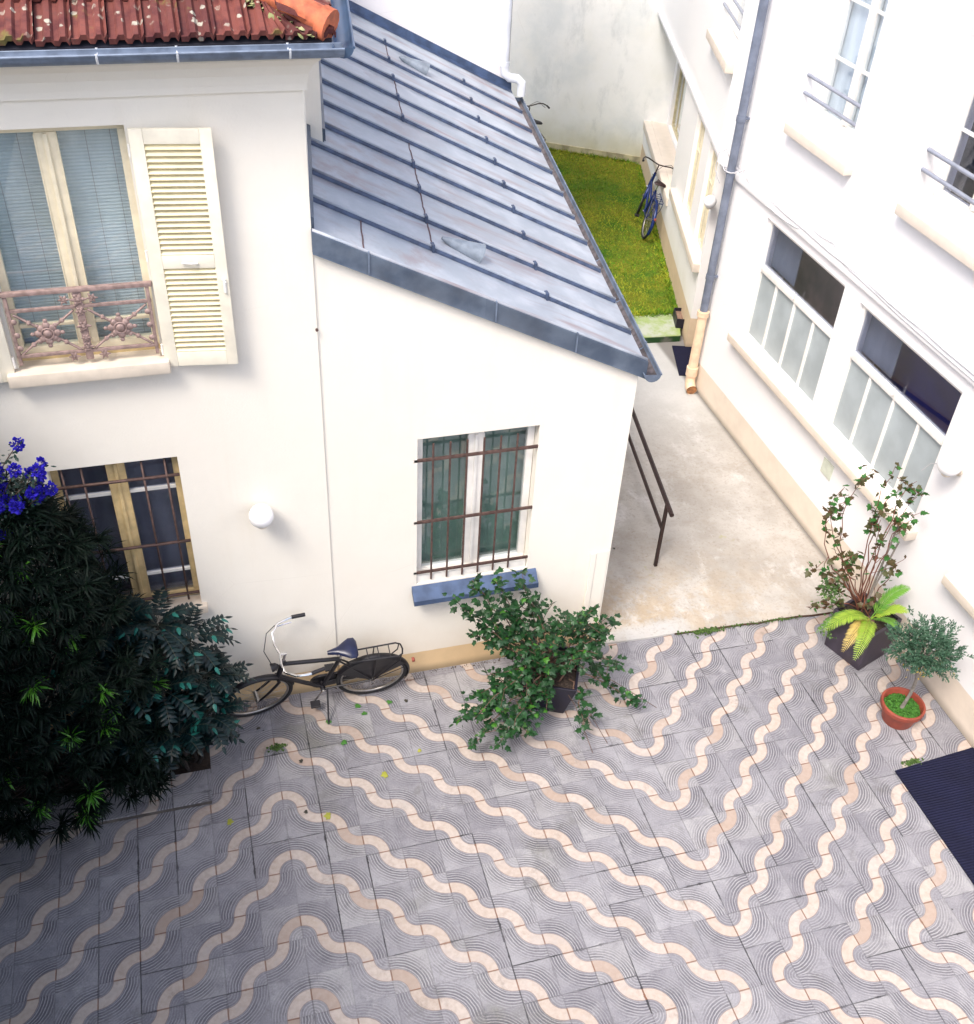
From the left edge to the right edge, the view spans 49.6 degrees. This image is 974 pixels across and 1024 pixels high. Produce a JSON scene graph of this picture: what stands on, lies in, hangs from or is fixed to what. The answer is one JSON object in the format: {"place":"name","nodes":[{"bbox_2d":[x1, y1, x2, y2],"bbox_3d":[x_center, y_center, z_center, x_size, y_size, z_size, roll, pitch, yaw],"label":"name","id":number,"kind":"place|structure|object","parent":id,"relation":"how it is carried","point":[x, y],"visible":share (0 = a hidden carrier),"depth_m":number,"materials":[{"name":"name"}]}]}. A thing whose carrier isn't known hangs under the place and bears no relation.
{"place":"outdoors","nodes":[
{"label":"outdoors","id":0,"kind":"place"},
{"bbox_2d":[0,614,973,1023],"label":"courtyard paving","id":1,"kind":"structure","parent":0,"point":[734,826],"depth_m":8.64,"materials":[{"name":"tile"}]},
{"bbox_2d":[0,733,211,843],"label":"planting bed","id":2,"kind":"object","parent":1,"relation":"on","point":[193,788],"visible":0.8,"depth_m":8.96,"materials":[{"name":"grey concrete"}]},
{"bbox_2d":[0,437,57,775],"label":"ceanothus","id":3,"kind":"object","parent":2,"relation":"in","point":[35,474],"visible":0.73,"depth_m":7.02,"materials":[{"name":"blue plant"}]},
{"bbox_2d":[0,465,192,856],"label":"podocarpus","id":4,"kind":"object","parent":2,"relation":"in","point":[48,531],"visible":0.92,"depth_m":7.55,"materials":[{"name":"green plant"}]},
{"bbox_2d":[16,586,255,783],"bbox_3d":[-2.841,1.530,8.574,1.921,1.946,1.329,-8,40,-14],"label":"mahonia","id":5,"kind":"object","parent":2,"relation":"in","point":[204,679],"visible":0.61,"depth_m":8.32,"materials":[{"name":"green plant"}]},
{"bbox_2d":[0,0,354,730],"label":"house","id":6,"kind":"structure","parent":1,"relation":"on","point":[160,394],"depth_m":7.23,"materials":[{"name":"paint"}]},
{"bbox_2d":[0,125,159,353],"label":"window","id":7,"kind":"structure","parent":6,"relation":"in","point":[69,216],"depth_m":6.95,"materials":[{"name":"glass"}]},
{"bbox_2d":[50,457,199,601],"bbox_3d":[-2.882,0.150,8.501,0.935,1.515,0.233,-8,40,-14],"label":"window","id":8,"kind":"structure","parent":6,"relation":"in","point":[143,503],"depth_m":8.50,"materials":[{"name":"glass"}]},
{"bbox_2d":[249,503,273,528],"bbox_3d":[-1.810,0.034,8.459,0.199,0.232,0.228,-8,40,-14],"label":"wall lamp","id":9,"kind":"object","parent":6,"relation":"attached to","point":[261,515],"visible":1,"depth_m":8.37,"materials":[{"name":"glass"}]},
{"bbox_2d":[227,818,233,824],"bbox_3d":[-2.153,2.603,8.867,0.058,0.005,0.075,-1,39,-5],"label":"fallen leaf","id":10,"kind":"object","parent":1,"relation":"on","point":[230,821],"visible":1,"depth_m":8.87,"materials":[{"name":"plant"}]},
{"bbox_2d":[219,613,414,723],"bbox_3d":[-1.538,1.443,9.535,1.812,1.082,0.627,-8,54,-14],"label":"bicycle","id":11,"kind":"object","parent":1,"relation":"on","point":[373,666],"visible":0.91,"depth_m":9.57,"materials":[{"name":"metal"}]},
{"bbox_2d":[324,812,330,819],"bbox_3d":[-1.359,2.579,8.955,0.065,0.006,0.084,-1,39,-6],"label":"fallen leaf","id":12,"kind":"object","parent":1,"relation":"on","point":[327,815],"visible":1,"depth_m":8.95,"materials":[{"name":"yellow plant"}]},
{"bbox_2d":[381,771,387,777],"bbox_3d":[-0.911,2.320,9.310,0.065,0.006,0.084,-15,42,-22],"label":"fallen leaf","id":13,"kind":"object","parent":1,"relation":"on","point":[384,774],"visible":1,"depth_m":9.31,"materials":[{"name":"yellow plant"}]},
{"bbox_2d":[336,646,571,688],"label":"litter","id":14,"kind":"object","parent":1,"relation":"on","point":[442,669],"visible":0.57,"depth_m":10.36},
{"bbox_2d":[306,0,661,683],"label":"annex","id":15,"kind":"object","parent":1,"relation":"on","point":[486,358],"visible":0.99,"depth_m":9.07,"materials":[{"name":"paint"}]},
{"bbox_2d":[414,426,537,581],"bbox_3d":[-0.140,-0.098,9.262,1.080,1.595,0.229,-8,40,-14],"label":"window","id":16,"kind":"structure","parent":15,"relation":"in","point":[473,488],"depth_m":9.32,"materials":[{"name":"green glass"}]},
{"bbox_2d":[442,566,656,752],"bbox_3d":[0.607,1.246,9.440,2.057,1.680,1.108,-7,40,-13],"label":"potted shrub","id":17,"kind":"object","parent":1,"relation":"on","point":[544,679],"visible":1,"depth_m":9.47,"materials":[{"name":"green plant"}]},
{"bbox_2d":[266,615,923,766],"bbox_3d":[0.957,2.044,9.777,5.833,0.047,2.104,-8,40,-14],"label":"moss","id":18,"kind":"object","parent":1,"relation":"on","point":[276,747],"visible":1,"depth_m":10.86,"materials":[{"name":"green plant"}]},
{"bbox_2d":[674,612,832,634],"bbox_3d":[2.987,1.141,11.073,2.172,0.019,0.035,-6,40,-12],"label":"joint","id":19,"kind":"object","parent":1,"relation":"on","point":[767,621],"visible":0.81,"depth_m":11.07,"materials":[{"name":"grey concrete"}]},
{"bbox_2d":[685,0,973,747],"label":"street wing","id":20,"kind":"structure","parent":1,"relation":"on","point":[832,349],"depth_m":10.79,"materials":[{"name":"white paint"}]},
{"bbox_2d":[744,220,844,407],"bbox_3d":[3.673,-2.334,12.022,0.512,1.645,1.730,-8,40,-14],"label":"window","id":21,"kind":"structure","parent":20,"relation":"in","point":[791,325],"depth_m":12.20,"materials":[{"name":"white glass"}]},
{"bbox_2d":[811,0,888,148],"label":"window","id":22,"kind":"structure","parent":20,"relation":"in","point":[861,21],"depth_m":10.76,"materials":[{"name":"white paint"}]},
{"bbox_2d":[827,305,962,519],"bbox_3d":[4.212,-1.072,10.519,0.512,1.615,1.720,-8,40,-14],"label":"window","id":23,"kind":"structure","parent":20,"relation":"in","point":[903,412],"depth_m":10.67,"materials":[{"name":"white glass"}]},
{"bbox_2d":[921,451,963,477],"bbox_3d":[4.119,-0.418,9.670,0.251,0.514,0.536,-8,40,-14],"label":"wall lamp","id":24,"kind":"object","parent":20,"relation":"attached to","point":[949,463],"visible":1,"depth_m":9.39,"materials":[{"name":"glass"}]},
{"bbox_2d":[927,76,973,234],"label":"window","id":25,"kind":"structure","parent":20,"relation":"in","point":[956,209],"depth_m":9.41,"materials":[{"name":"white paint"}]},
{"bbox_2d":[966,561,973,586],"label":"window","id":26,"kind":"structure","parent":20,"relation":"in","point":[970,576],"depth_m":9.65,"materials":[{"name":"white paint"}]},
{"bbox_2d":[824,593,901,669],"bbox_3d":[3.784,1.210,10.664,0.475,0.500,0.475,-22,45,-28],"label":"planter box","id":27,"kind":"object","parent":1,"relation":"on","point":[873,651],"visible":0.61,"depth_m":10.55,"materials":[{"name":"plastic"}]},
{"bbox_2d":[815,584,910,660],"bbox_3d":[3.734,1.072,10.230,0.904,0.471,0.538,-8,40,-14],"label":"cycad","id":28,"kind":"object","parent":27,"relation":"in","point":[866,620],"visible":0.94,"depth_m":10.29,"materials":[{"name":"green plant"}]},
{"bbox_2d":[804,462,928,639],"bbox_3d":[3.542,0.412,10.049,1.102,2.042,0.383,-1,39,-5],"label":"climbing shrub","id":29,"kind":"object","parent":27,"relation":"in","point":[868,604],"visible":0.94,"depth_m":10.00,"materials":[{"name":"green plant"}]},
{"bbox_2d":[880,605,973,729],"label":"potted tree","id":30,"kind":"object","parent":1,"relation":"on","point":[903,708],"visible":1,"depth_m":9.52,"materials":[{"name":"green plant"}]},
{"bbox_2d":[895,747,973,884],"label":"doormat","id":31,"kind":"object","parent":1,"relation":"on","point":[940,790],"visible":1,"depth_m":9.41,"materials":[{"name":"blue fabric"}]},
{"bbox_2d":[549,147,677,317],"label":"lawn","id":32,"kind":"structure","parent":0,"point":[619,278],"depth_m":18.60,"materials":[{"name":"plant"}]},
{"bbox_2d":[527,101,549,139],"bbox_3d":[0.855,-7.229,20.280,0.616,1.084,1.810,-3,39,-15],"label":"bicycle","id":33,"kind":"object","parent":32,"relation":"on","point":[537,122],"visible":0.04,"depth_m":20.09,"materials":[{"name":"metal"}]},
{"bbox_2d":[509,0,676,164],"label":"boundary wall","id":34,"kind":"structure","parent":32,"relation":"on","point":[597,76],"depth_m":20.17,"materials":[{"name":"white paint"}]},
{"bbox_2d":[635,156,672,238],"bbox_3d":[2.792,-5.461,18.227,0.620,1.087,1.803,13,38,-9],"label":"bicycle","id":35,"kind":"object","parent":32,"relation":"on","point":[649,206],"visible":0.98,"depth_m":18.12,"materials":[{"name":"metal"}]},
{"bbox_2d":[587,336,855,644],"bbox_3d":[2.273,-0.651,13.276,3.442,0.060,6.162,-3,39,-8],"label":"passage","id":36,"kind":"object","parent":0,"point":[739,545],"visible":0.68,"depth_m":12.08,"materials":[{"name":"concrete"}]},
{"bbox_2d":[628,408,673,566],"bbox_3d":[1.669,-1.045,12.954,0.052,0.901,4.500,-2,39,-6],"label":"handrail","id":37,"kind":"object","parent":36,"relation":"on","point":[668,509],"visible":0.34,"depth_m":11.59,"materials":[{"name":"brown metal"}]},
{"bbox_2d":[633,313,680,342],"bbox_3d":[1.550,-2.676,15.623,2.949,0.120,0.730,-5,39,-10],"label":"step","id":38,"kind":"object","parent":36,"relation":"on","point":[659,329],"visible":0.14,"depth_m":15.66,"materials":[{"name":"concrete"}]},
{"bbox_2d":[673,308,684,327],"bbox_3d":[2.895,-2.904,15.791,0.170,0.150,0.360,3,39,-1],"label":"plant trough","id":39,"kind":"object","parent":38,"relation":"on","point":[678,319],"visible":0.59,"depth_m":15.73,"materials":[{"name":"black plastic"}]},
{"bbox_2d":[672,345,691,375],"bbox_3d":[2.945,-2.168,15.150,0.480,0.014,0.820,3,39,-1],"label":"doormat","id":40,"kind":"object","parent":36,"relation":"on","point":[682,355],"visible":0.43,"depth_m":15.21,"materials":[{"name":"blue fabric"}]},
{"bbox_2d":[640,0,746,346],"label":"garden wing","id":41,"kind":"structure","parent":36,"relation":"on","point":[703,36],"depth_m":15.59,"materials":[{"name":"white paint"}]},
{"bbox_2d":[672,68,686,141],"bbox_3d":[3.590,-7.178,18.561,0.118,1.670,2.700,3,39,-1],"label":"window","id":42,"kind":"structure","parent":41,"relation":"in","point":[674,126],"depth_m":19.67,"materials":[{"name":"paint"}]},
{"bbox_2d":[687,120,704,215],"bbox_3d":[3.113,-5.019,15.483,0.068,1.420,0.680,3,39,-1],"label":"window","id":43,"kind":"structure","parent":41,"relation":"in","point":[702,129],"depth_m":15.66,"materials":[{"name":"beige paint"}]},
{"bbox_2d":[697,151,717,249],"bbox_3d":[3.093,-4.274,14.555,0.068,1.420,0.680,3,39,-1],"label":"window","id":44,"kind":"structure","parent":41,"relation":"in","point":[712,173],"depth_m":14.73,"materials":[{"name":"beige paint"}]},
{"bbox_2d":[704,195,716,208],"bbox_3d":[2.971,-4.100,13.951,0.240,0.197,0.169,-25,47,-31],"label":"wall lamp","id":45,"kind":"object","parent":41,"relation":"attached to","point":[710,201],"visible":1,"depth_m":13.87,"materials":[{"name":"glass"}]},
{"bbox_2d":[733,0,743,39],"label":"window","id":46,"kind":"structure","parent":41,"relation":"in","point":[738,14],"depth_m":14.03,"materials":[{"name":"white paint"}]},
{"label":"ground","id":47,"kind":"structure","parent":0,"visible":0},
{"bbox_2d":[350,0,525,96],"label":"building","id":48,"kind":"structure","parent":47,"relation":"on","point":[477,32],"depth_m":13.29,"materials":[{"name":"paint"}]}
]}

